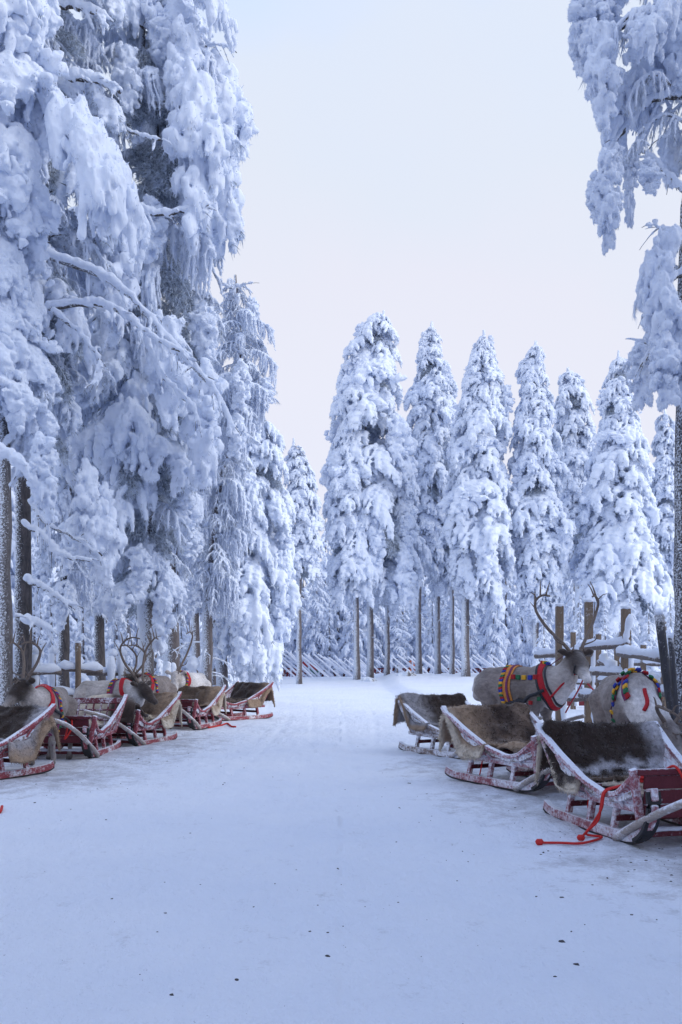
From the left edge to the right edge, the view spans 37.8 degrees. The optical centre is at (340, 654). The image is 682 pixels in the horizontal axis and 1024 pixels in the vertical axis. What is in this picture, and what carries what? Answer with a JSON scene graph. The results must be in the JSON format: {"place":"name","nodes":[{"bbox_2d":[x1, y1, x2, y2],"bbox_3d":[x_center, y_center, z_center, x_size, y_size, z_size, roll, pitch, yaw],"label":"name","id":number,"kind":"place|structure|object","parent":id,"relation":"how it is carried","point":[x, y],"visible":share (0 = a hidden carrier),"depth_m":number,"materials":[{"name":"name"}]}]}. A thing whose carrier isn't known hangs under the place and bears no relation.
{"place":"outdoors","nodes":[
{"label":"outdoors","id":0,"kind":"place"},
{"bbox_2d":[0,656,681,1023],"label":"ground","id":1,"kind":"structure","parent":0,"point":[322,780],"depth_m":6.38,"materials":[{"name":"white snow"}]},
{"bbox_2d":[11,484,15,597],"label":"forest tree","id":2,"kind":"object","parent":1,"relation":"on","point":[13,557],"visible":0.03,"depth_m":47.35,"materials":[{"name":"white wood"}]},
{"bbox_2d":[0,704,56,779],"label":"sled","id":3,"kind":"object","parent":1,"relation":"on","point":[24,732],"visible":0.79,"depth_m":12.18,"materials":[{"name":"red paint"}]},
{"bbox_2d":[0,704,60,766],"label":"reindeer hide","id":4,"kind":"object","parent":3,"relation":"on","point":[13,719],"visible":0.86,"depth_m":12.38},
{"bbox_2d":[13,489,46,639],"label":"forest tree","id":5,"kind":"object","parent":1,"relation":"on","point":[38,600],"visible":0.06,"depth_m":40.67,"materials":[{"name":"white wood"}]},
{"bbox_2d":[13,491,47,627],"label":"forest tree","id":6,"kind":"object","parent":1,"relation":"on","point":[35,549],"visible":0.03,"depth_m":44.58,"materials":[{"name":"white wood"}]},
{"bbox_2d":[0,0,68,704],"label":"pine tree","id":7,"kind":"object","parent":1,"relation":"on","point":[32,68],"visible":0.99,"depth_m":15.06,"materials":[{"name":"white plant"}]},
{"bbox_2d":[1,631,77,765],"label":"reindeer","id":8,"kind":"object","parent":1,"relation":"on","point":[23,691],"visible":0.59,"depth_m":13.29,"materials":[{"name":"fur"}]},
{"bbox_2d":[35,603,48,662],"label":"forest tree","id":9,"kind":"object","parent":1,"relation":"on","point":[40,631],"visible":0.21,"depth_m":31.09,"materials":[{"name":"white wood"}]},
{"bbox_2d":[32,607,57,685],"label":"forest tree","id":10,"kind":"object","parent":1,"relation":"on","point":[43,654],"visible":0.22,"depth_m":23.97,"materials":[{"name":"white wood"}]},
{"bbox_2d":[40,582,58,684],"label":"forest tree","id":11,"kind":"object","parent":1,"relation":"on","point":[50,620],"visible":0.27,"depth_m":26.88,"materials":[{"name":"white wood"}]},
{"bbox_2d":[35,521,80,663],"bbox_3d":[-11.324,-2.798,39.684,2.107,8.896,2.061,0,0,21],"label":"forest tree","id":12,"kind":"object","parent":1,"relation":"on","point":[47,597],"visible":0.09,"depth_m":39.43,"materials":[{"name":"white wood"}]},
{"bbox_2d":[57,616,74,687],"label":"forest tree","id":13,"kind":"object","parent":1,"relation":"on","point":[72,677],"visible":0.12,"depth_m":32.23,"materials":[{"name":"white wood"}]},
{"bbox_2d":[31,206,101,687],"bbox_3d":[-6.059,-4.214,21.991,2.218,11.361,2.400,0,0,-43],"label":"pine tree","id":14,"kind":"object","parent":1,"relation":"on","point":[67,585],"visible":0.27,"depth_m":21.77,"materials":[{"name":"white plant"}]},
{"bbox_2d":[42,583,93,653],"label":"forest tree","id":15,"kind":"object","parent":1,"relation":"on","point":[90,619],"visible":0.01,"depth_m":40.22,"materials":[{"name":"white wood"}]},
{"bbox_2d":[13,641,141,708],"bbox_3d":[-5.160,0.748,18.312,3.251,2.020,0.697,0,0,-31],"label":"rail fence","id":16,"kind":"object","parent":1,"relation":"on","point":[51,669],"visible":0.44,"depth_m":18.29,"materials":[{"name":"brown wood"}]},
{"bbox_2d":[69,601,94,687],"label":"forest tree","id":17,"kind":"object","parent":1,"relation":"on","point":[82,638],"visible":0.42,"depth_m":25.92,"materials":[{"name":"white wood"}]},
{"bbox_2d":[37,694,127,757],"bbox_3d":[-4.063,1.067,14.369,1.258,0.885,3.220,0,0,2],"label":"sled","id":18,"kind":"object","parent":1,"relation":"on","point":[82,735],"visible":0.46,"depth_m":14.59,"materials":[{"name":"red paint"}]},
{"bbox_2d":[78,294,129,680],"bbox_3d":[-5.736,-4.179,23.985,2.281,11.427,2.100,0,0,-21],"label":"pine tree","id":19,"kind":"object","parent":1,"relation":"on","point":[99,646],"visible":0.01,"depth_m":23.88,"materials":[{"name":"white plant"}]},
{"bbox_2d":[87,617,121,659],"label":"forest tree","id":20,"kind":"object","parent":1,"relation":"on","point":[105,634],"visible":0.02,"depth_m":39.44,"materials":[{"name":"white wood"}]},
{"bbox_2d":[73,624,159,743],"bbox_3d":[-3.872,0.515,17.026,1.894,2.042,0.745,0,0,28],"label":"reindeer","id":21,"kind":"object","parent":1,"relation":"on","point":[139,692],"visible":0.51,"depth_m":16.82,"materials":[{"name":"fur"}]},
{"bbox_2d":[105,613,135,678],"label":"forest tree","id":22,"kind":"object","parent":1,"relation":"on","point":[113,630],"visible":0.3,"depth_m":26.93,"materials":[{"name":"white wood"}]},
{"bbox_2d":[13,0,241,705],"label":"pine tree","id":23,"kind":"object","parent":1,"relation":"on","point":[88,165],"visible":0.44,"depth_m":16.84,"materials":[{"name":"white plant"}]},
{"bbox_2d":[75,691,181,745],"bbox_3d":[-3.800,1.094,16.514,1.258,0.885,3.220,0,0,14],"label":"sled","id":24,"kind":"object","parent":1,"relation":"on","point":[139,725],"visible":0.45,"depth_m":16.58,"materials":[{"name":"red paint"}]},
{"bbox_2d":[78,694,149,724],"bbox_3d":[-3.784,0.908,16.451,1.097,0.537,0.654,0,0,14],"label":"reindeer hide","id":25,"kind":"object","parent":24,"relation":"on","point":[131,707],"visible":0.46,"depth_m":16.17},
{"bbox_2d":[141,692,182,729],"bbox_3d":[-3.530,0.985,17.602,1.356,0.696,0.917,0,0,14],"label":"reindeer hide","id":26,"kind":"object","parent":24,"relation":"on","point":[164,699],"visible":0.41,"depth_m":17.60},
{"bbox_2d":[120,616,137,668],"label":"forest tree","id":27,"kind":"object","parent":1,"relation":"on","point":[129,661],"visible":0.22,"depth_m":28.94,"materials":[{"name":"white wood"}]},
{"bbox_2d":[121,639,176,729],"bbox_3d":[-3.757,0.595,19.406,0.666,1.857,1.894,0,0,14],"label":"reindeer","id":28,"kind":"object","parent":1,"relation":"on","point":[161,684],"visible":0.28,"depth_m":19.13,"materials":[{"name":"fur"}]},
{"bbox_2d":[137,650,163,675],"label":"forest tree","id":29,"kind":"object","parent":1,"relation":"on","point":[158,662],"visible":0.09,"depth_m":28.72,"materials":[{"name":"white wood"}]},
{"bbox_2d":[51,0,258,675],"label":"pine tree","id":30,"kind":"object","parent":1,"relation":"on","point":[186,106],"visible":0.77,"depth_m":18.56,"materials":[{"name":"white plant"}]},
{"bbox_2d":[179,620,188,670],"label":"forest tree","id":31,"kind":"object","parent":1,"relation":"on","point":[181,641],"visible":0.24,"depth_m":32.96,"materials":[{"name":"white wood"}]},
{"bbox_2d":[154,331,218,675],"bbox_3d":[-4.404,-3.800,27.028,2.345,10.894,2.295,0,0,0],"label":"pine tree","id":32,"kind":"object","parent":1,"relation":"on","point":[172,642],"visible":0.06,"depth_m":26.81,"materials":[{"name":"white plant"}]},
{"bbox_2d":[165,623,210,719],"bbox_3d":[-3.325,0.379,22.073,0.672,2.264,1.933,0,0,12],"label":"reindeer","id":33,"kind":"object","parent":1,"relation":"on","point":[180,678],"visible":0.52,"depth_m":21.64,"materials":[{"name":"fur"}]},
{"bbox_2d":[156,685,225,729],"bbox_3d":[-3.390,1.084,20.102,1.258,0.885,3.221,0,0,12],"label":"sled","id":34,"kind":"object","parent":1,"relation":"on","point":[191,717],"visible":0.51,"depth_m":20.08,"materials":[{"name":"red paint"}]},
{"bbox_2d":[177,685,226,715],"bbox_3d":[-3.147,0.958,21.184,1.317,0.679,0.927,0,0,12],"label":"reindeer hide","id":35,"kind":"object","parent":34,"relation":"on","point":[205,696],"visible":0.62,"depth_m":21.29},
{"bbox_2d":[183,577,201,671],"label":"forest tree","id":36,"kind":"object","parent":1,"relation":"on","point":[187,620],"visible":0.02,"depth_m":38.14,"materials":[{"name":"white wood"}]},
{"bbox_2d":[186,656,199,672],"bbox_3d":[-3.719,0.802,25.001,0.359,1.566,0.359,0,0,0],"label":"snow capped post","id":37,"kind":"object","parent":1,"relation":"on","point":[193,664],"visible":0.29,"depth_m":24.89,"materials":[{"name":"white snow"}]},
{"bbox_2d":[178,567,212,672],"bbox_3d":[-4.433,-3.909,29.975,1.987,11.101,1.875,0,0,-43],"label":"pine tree","id":38,"kind":"object","parent":1,"relation":"on","point":[196,652],"visible":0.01,"depth_m":29.89,"materials":[{"name":"white plant"}]},
{"bbox_2d":[199,424,219,684],"bbox_3d":[-4.267,-3.902,32.968,1.634,10.940,1.564,0,0,-40],"label":"pine tree","id":39,"kind":"object","parent":1,"relation":"on","point":[214,619],"visible":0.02,"depth_m":32.89,"materials":[{"name":"white plant"}]},
{"bbox_2d":[171,275,281,685],"bbox_3d":[-2.858,-3.952,25.017,2.403,11.172,2.152,0,0,18],"label":"spruce tree","id":40,"kind":"object","parent":1,"relation":"on","point":[219,552],"visible":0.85,"depth_m":24.72,"materials":[{"name":"white wood"}]},
{"bbox_2d":[192,680,273,720],"bbox_3d":[-3.030,1.065,22.729,1.258,0.885,3.220,0,0,41],"label":"sled","id":41,"kind":"object","parent":1,"relation":"on","point":[237,707],"visible":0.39,"depth_m":23.05,"materials":[{"name":"red paint"}]},
{"bbox_2d":[227,681,275,708],"bbox_3d":[-2.294,0.942,23.561,1.321,0.636,0.941,0,0,41],"label":"reindeer hide","id":42,"kind":"object","parent":41,"relation":"on","point":[244,690],"visible":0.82,"depth_m":23.52},
{"bbox_2d":[212,368,302,690],"bbox_3d":[-2.781,-3.836,31.078,3.112,10.964,2.959,0,0,36],"label":"spruce tree","id":43,"kind":"object","parent":1,"relation":"on","point":[253,638],"visible":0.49,"depth_m":30.38,"materials":[{"name":"white wood"}]},
{"bbox_2d":[284,578,308,666],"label":"forest tree","id":44,"kind":"object","parent":1,"relation":"on","point":[290,646],"visible":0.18,"depth_m":60.32,"materials":[{"name":"white wood"}]},
{"bbox_2d":[297,577,311,644],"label":"forest tree","id":45,"kind":"object","parent":1,"relation":"on","point":[305,590],"visible":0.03,"depth_m":68.12,"materials":[{"name":"white wood"}]},
{"bbox_2d":[283,438,326,683],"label":"spruce tree","id":46,"kind":"object","parent":1,"relation":"on","point":[307,526],"visible":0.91,"depth_m":44.56,"materials":[{"name":"white wood"}]},
{"bbox_2d":[303,565,329,662],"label":"forest tree","id":47,"kind":"object","parent":1,"relation":"on","point":[327,600],"visible":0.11,"depth_m":65.01,"materials":[{"name":"white wood"}]},
{"bbox_2d":[302,569,332,675],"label":"forest tree","id":48,"kind":"object","parent":1,"relation":"on","point":[312,628],"visible":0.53,"depth_m":59.44,"materials":[{"name":"white wood"}]},
{"bbox_2d":[320,519,332,608],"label":"forest tree","id":49,"kind":"object","parent":1,"relation":"on","point":[323,563],"visible":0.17,"depth_m":95.23,"materials":[{"name":"white wood"}]},
{"bbox_2d":[315,605,341,676],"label":"forest tree","id":50,"kind":"object","parent":1,"relation":"on","point":[334,648],"visible":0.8,"depth_m":59.38,"materials":[{"name":"white wood"}]},
{"bbox_2d":[319,587,350,675],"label":"forest tree","id":51,"kind":"object","parent":1,"relation":"on","point":[336,624],"visible":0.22,"depth_m":62.48,"materials":[{"name":"white wood"}]},
{"bbox_2d":[3,753,681,995],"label":"dirt crumbs","id":52,"kind":"object","parent":1,"relation":"on","point":[561,941],"visible":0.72,"depth_m":6.32,"materials":[{"name":"brown soil"}]},
{"bbox_2d":[321,430,379,679],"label":"spruce tree","id":53,"kind":"object","parent":1,"relation":"on","point":[346,535],"visible":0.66,"depth_m":46.15,"materials":[{"name":"white wood"}]},
{"bbox_2d":[337,601,366,676],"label":"forest tree","id":54,"kind":"object","parent":1,"relation":"on","point":[346,651],"visible":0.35,"depth_m":59.05,"materials":[{"name":"white wood"}]},
{"bbox_2d":[349,599,384,660],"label":"forest tree","id":55,"kind":"object","parent":1,"relation":"on","point":[363,628],"visible":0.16,"depth_m":62.45,"materials":[{"name":"white wood"}]},
{"bbox_2d":[319,310,423,677],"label":"spruce tree","id":56,"kind":"object","parent":1,"relation":"on","point":[368,387],"visible":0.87,"depth_m":46.75,"materials":[{"name":"white wood"}]},
{"bbox_2d":[359,600,384,655],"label":"forest tree","id":57,"kind":"object","parent":1,"relation":"on","point":[382,622],"visible":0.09,"depth_m":64.16,"materials":[{"name":"white wood"}]},
{"bbox_2d":[282,668,485,676],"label":"picket fence","id":58,"kind":"object","parent":1,"relation":"on","point":[343,674],"visible":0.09,"depth_m":59.48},
{"bbox_2d":[282,650,504,676],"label":"slanted pole fence","id":59,"kind":"object","parent":1,"relation":"on","point":[315,664],"visible":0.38,"depth_m":57.09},
{"bbox_2d":[383,604,412,672],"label":"forest tree","id":60,"kind":"object","parent":1,"relation":"on","point":[397,630],"visible":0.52,"depth_m":59.09,"materials":[{"name":"white wood"}]},
{"bbox_2d":[390,605,412,667],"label":"forest tree","id":61,"kind":"object","parent":1,"relation":"on","point":[406,621],"visible":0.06,"depth_m":63.74,"materials":[{"name":"white wood"}]},
{"bbox_2d":[377,481,432,675],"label":"spruce tree","id":62,"kind":"object","parent":1,"relation":"on","point":[424,552],"visible":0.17,"depth_m":48.87,"materials":[{"name":"white wood"}]},
{"bbox_2d":[402,607,428,665],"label":"forest tree","id":63,"kind":"object","parent":1,"relation":"on","point":[412,632],"visible":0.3,"depth_m":60.94,"materials":[{"name":"white wood"}]},
{"bbox_2d":[407,572,434,645],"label":"forest tree","id":64,"kind":"object","parent":1,"relation":"on","point":[425,606],"visible":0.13,"depth_m":65.16,"materials":[{"name":"white wood"}]},
{"bbox_2d":[403,321,455,673],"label":"spruce tree","id":65,"kind":"object","parent":1,"relation":"on","point":[431,416],"visible":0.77,"depth_m":49.80,"materials":[{"name":"white wood"}]},
{"bbox_2d":[421,594,444,672],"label":"forest tree","id":66,"kind":"object","parent":1,"relation":"on","point":[429,651],"visible":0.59,"depth_m":59.34,"materials":[{"name":"white wood"}]},
{"bbox_2d":[424,378,458,673],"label":"spruce tree","id":67,"kind":"object","parent":1,"relation":"on","point":[454,389],"visible":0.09,"depth_m":51.86,"materials":[{"name":"white wood"}]},
{"bbox_2d":[432,471,456,673],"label":"spruce tree","id":68,"kind":"object","parent":1,"relation":"on","point":[442,581],"visible":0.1,"depth_m":50.88,"materials":[{"name":"white wood"}]},
{"bbox_2d":[440,594,460,662],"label":"forest tree","id":69,"kind":"object","parent":1,"relation":"on","point":[457,634],"visible":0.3,"depth_m":59.00,"materials":[{"name":"white wood"}]},
{"bbox_2d":[458,609,479,665],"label":"forest tree","id":70,"kind":"object","parent":1,"relation":"on","point":[474,639],"visible":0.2,"depth_m":62.34,"materials":[{"name":"white wood"}]},
{"bbox_2d":[469,629,479,671],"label":"forest tree","id":71,"kind":"object","parent":1,"relation":"on","point":[474,659],"visible":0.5,"depth_m":62.02,"materials":[{"name":"white wood"}]},
{"bbox_2d":[437,330,522,676],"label":"spruce tree","id":72,"kind":"object","parent":1,"relation":"on","point":[480,498],"visible":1,"depth_m":45.05,"materials":[{"name":"white wood"}]},
{"bbox_2d":[471,607,501,655],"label":"forest tree","id":73,"kind":"object","parent":1,"relation":"on","point":[479,637],"visible":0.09,"depth_m":64.70,"materials":[{"name":"white wood"}]},
{"bbox_2d":[395,695,584,758],"bbox_3d":[2.108,1.060,14.392,1.259,0.885,3.221,0,0,-29],"label":"sled","id":74,"kind":"object","parent":1,"relation":"on","point":[431,731],"visible":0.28,"depth_m":14.90,"materials":[{"name":"grey wood"}]},
{"bbox_2d":[393,691,466,732],"bbox_3d":[1.549,0.861,15.357,1.350,0.610,0.944,0,0,-29],"label":"reindeer hide","id":75,"kind":"object","parent":74,"relation":"on","point":[427,708],"visible":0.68,"depth_m":15.37},
{"bbox_2d":[478,606,507,667],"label":"forest tree","id":76,"kind":"object","parent":1,"relation":"on","point":[495,646],"visible":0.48,"depth_m":58.55,"materials":[{"name":"white wood"}]},
{"bbox_2d":[441,703,554,791],"bbox_3d":[2.432,1.049,10.878,1.258,0.885,3.221,0,0,-28],"label":"sled","id":77,"kind":"object","parent":1,"relation":"on","point":[521,762],"visible":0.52,"depth_m":11.13,"materials":[{"name":"red paint"}]},
{"bbox_2d":[438,701,535,761],"bbox_3d":[1.921,0.900,11.862,1.377,0.668,0.946,0,0,-28],"label":"reindeer hide","id":78,"kind":"object","parent":77,"relation":"on","point":[495,725],"visible":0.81,"depth_m":11.91},
{"bbox_2d":[494,739,530,752],"bbox_3d":[2.226,1.030,11.268,0.990,0.183,0.854,0,0,-28],"label":"reindeer hide","id":79,"kind":"object","parent":77,"relation":"on","point":[516,746],"visible":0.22,"depth_m":11.13},
{"bbox_2d":[489,578,526,665],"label":"forest tree","id":80,"kind":"object","parent":1,"relation":"on","point":[506,622],"visible":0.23,"depth_m":63.75,"materials":[{"name":"white wood"}]},
{"bbox_2d":[505,595,532,666],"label":"forest tree","id":81,"kind":"object","parent":1,"relation":"on","point":[518,646],"visible":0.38,"depth_m":59.91,"materials":[{"name":"white wood"}]},
{"bbox_2d":[472,580,606,721],"bbox_3d":[2.799,0.159,13.169,0.961,2.263,2.467,0,0,-43],"label":"reindeer","id":82,"kind":"object","parent":1,"relation":"on","point":[544,689],"visible":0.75,"depth_m":12.93,"materials":[{"name":"fur"}]},
{"bbox_2d":[530,611,550,666],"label":"forest tree","id":83,"kind":"object","parent":1,"relation":"on","point":[541,640],"visible":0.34,"depth_m":37.94,"materials":[{"name":"white wood"}]},
{"bbox_2d":[507,340,576,660],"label":"spruce tree","id":84,"kind":"object","parent":1,"relation":"on","point":[543,531],"visible":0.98,"depth_m":45.30,"materials":[{"name":"white wood"}]},
{"bbox_2d":[529,619,554,662],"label":"forest tree","id":85,"kind":"object","parent":1,"relation":"on","point":[546,642],"visible":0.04,"depth_m":59.47,"materials":[{"name":"white wood"}]},
{"bbox_2d":[564,570,574,647],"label":"forest tree","id":86,"kind":"object","parent":1,"relation":"on","point":[570,608],"visible":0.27,"depth_m":60.31,"materials":[{"name":"white wood"}]},
{"bbox_2d":[562,555,584,633],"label":"forest tree","id":87,"kind":"object","parent":1,"relation":"on","point":[566,586],"visible":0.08,"depth_m":65.61,"materials":[{"name":"white wood"}]},
{"bbox_2d":[553,367,596,642],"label":"spruce tree","id":88,"kind":"object","parent":1,"relation":"on","point":[576,433],"visible":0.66,"depth_m":53.38,"materials":[{"name":"white wood"}]},
{"bbox_2d":[535,784,621,844],"bbox_3d":[1.948,1.262,8.029,0.908,0.480,0.276,0,0,-23],"label":"rope","id":89,"kind":"object","parent":1,"relation":"on","point":[539,842],"visible":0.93,"depth_m":7.92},
{"bbox_2d":[574,596,583,689],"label":"forest tree","id":90,"kind":"object","parent":1,"relation":"on","point":[579,625],"visible":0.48,"depth_m":33.96,"materials":[{"name":"white wood"}]},
{"bbox_2d":[534,598,664,722],"bbox_3d":[4.232,0.402,15.520,0.884,2.697,5.011,0,0,-10],"label":"log fence","id":91,"kind":"object","parent":1,"relation":"on","point":[627,651],"visible":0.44,"depth_m":16.22,"materials":[{"name":"brown wood"}]},
{"bbox_2d":[595,606,613,687],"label":"forest tree","id":92,"kind":"object","parent":1,"relation":"on","point":[604,634],"visible":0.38,"depth_m":28.95,"materials":[{"name":"white wood"}]},
{"bbox_2d":[535,721,681,843],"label":"sled","id":93,"kind":"object","parent":1,"relation":"on","point":[652,807],"visible":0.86,"depth_m":7.90,"materials":[{"name":"red paint"}]},
{"bbox_2d":[533,717,664,796],"bbox_3d":[2.523,0.997,9.058,1.376,0.863,0.935,0,0,-13],"label":"reindeer hide","id":94,"kind":"object","parent":93,"relation":"on","point":[602,752],"visible":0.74,"depth_m":9.14},
{"bbox_2d":[577,785,620,840],"bbox_3d":[2.139,1.261,8.027,0.460,0.476,0.308,0,0,34],"label":"rope","id":95,"kind":"object","parent":93,"relation":"hanging from","point":[581,837],"visible":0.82,"depth_m":8.08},
{"bbox_2d":[570,629,665,708],"bbox_3d":[6.179,0.575,22.803,2.736,2.350,0.353,0,0,42],"label":"paddock fence","id":96,"kind":"object","parent":1,"relation":"on","point":[642,664],"visible":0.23,"depth_m":22.83,"materials":[{"name":"grey wood"}]},
{"bbox_2d":[569,350,674,652],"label":"spruce tree","id":97,"kind":"object","parent":1,"relation":"on","point":[617,554],"visible":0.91,"depth_m":44.91,"materials":[{"name":"white wood"}]},
{"bbox_2d":[566,0,681,732],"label":"pine tree","id":98,"kind":"object","parent":1,"relation":"on","point":[642,91],"visible":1,"depth_m":12.95,"materials":[{"name":"white plant"}]},
{"bbox_2d":[619,589,639,647],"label":"forest tree","id":99,"kind":"object","parent":1,"relation":"on","point":[629,603],"visible":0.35,"depth_m":32.92,"materials":[{"name":"white wood"}]},
{"bbox_2d":[588,667,681,754],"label":"reindeer","id":100,"kind":"object","parent":1,"relation":"on","point":[633,695],"visible":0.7,"depth_m":10.39,"materials":[{"name":"fur"}]},
{"bbox_2d":[635,604,660,671],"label":"forest tree","id":101,"kind":"object","parent":1,"relation":"on","point":[650,638],"visible":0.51,"depth_m":29.93,"materials":[{"name":"white wood"}]},
{"bbox_2d":[647,409,674,633],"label":"spruce tree","id":102,"kind":"object","parent":1,"relation":"on","point":[663,453],"visible":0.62,"depth_m":49.47,"materials":[{"name":"white wood"}]},
{"bbox_2d":[654,609,673,720],"bbox_3d":[4.147,0.418,12.600,0.364,1.994,0.120,0,0,0],"label":"leaning pole","id":103,"kind":"object","parent":1,"relation":"on","point":[662,645],"visible":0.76,"depth_m":12.55,"materials":[{"name":"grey wood"}]},
{"bbox_2d":[660,594,674,680],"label":"forest tree","id":104,"kind":"object","parent":1,"relation":"on","point":[669,621],"visible":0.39,"depth_m":31.96,"materials":[{"name":"white wood"}]},
{"bbox_2d":[668,633,679,724],"bbox_3d":[4.105,0.621,12.200,0.202,1.788,0.071,0,0,0],"label":"leaning pole","id":105,"kind":"object","parent":1,"relation":"on","point":[673,669],"visible":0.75,"depth_m":12.17,"materials":[{"name":"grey wood"}]},
{"bbox_2d":[65,0,681,605],"label":"sky","id":106,"kind":"structure","parent":0,"point":[419,162],"materials":[{"name":"white"}]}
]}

